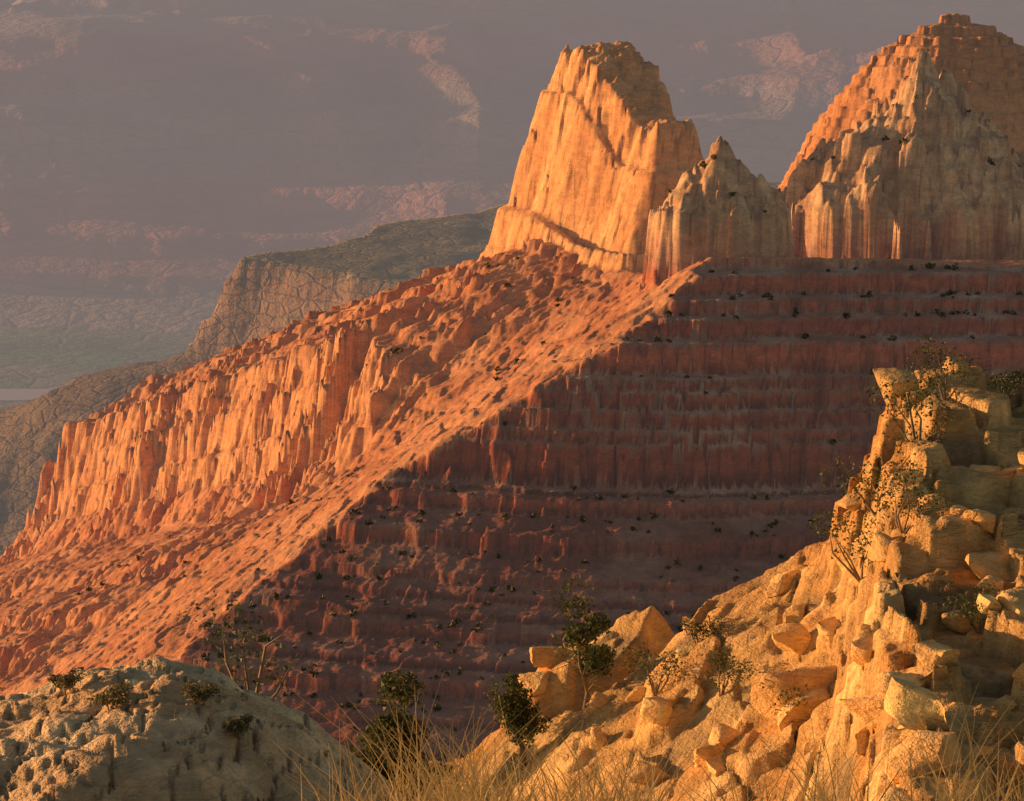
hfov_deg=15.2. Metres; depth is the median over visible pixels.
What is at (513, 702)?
foliage leaves
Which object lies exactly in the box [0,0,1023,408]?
canyon terrain
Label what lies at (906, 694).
boulders
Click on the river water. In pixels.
(18, 394)
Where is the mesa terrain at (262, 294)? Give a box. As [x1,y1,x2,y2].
[0,182,781,556]
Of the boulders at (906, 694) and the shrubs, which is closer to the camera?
the boulders at (906, 694)
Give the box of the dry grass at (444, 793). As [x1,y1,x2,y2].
[276,669,1023,800]
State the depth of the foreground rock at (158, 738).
75.07 m
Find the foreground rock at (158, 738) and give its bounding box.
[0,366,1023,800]
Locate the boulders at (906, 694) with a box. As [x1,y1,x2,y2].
[406,356,1023,800]
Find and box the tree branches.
[59,350,1020,800]
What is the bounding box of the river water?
[0,389,52,399]
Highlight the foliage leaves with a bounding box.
[47,332,1023,799]
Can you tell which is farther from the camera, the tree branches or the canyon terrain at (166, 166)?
the canyon terrain at (166, 166)
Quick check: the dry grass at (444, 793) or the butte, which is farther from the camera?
the butte
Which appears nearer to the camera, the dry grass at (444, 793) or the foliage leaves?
the dry grass at (444, 793)
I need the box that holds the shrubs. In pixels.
[0,95,1023,760]
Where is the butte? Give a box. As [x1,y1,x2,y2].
[0,13,1023,763]

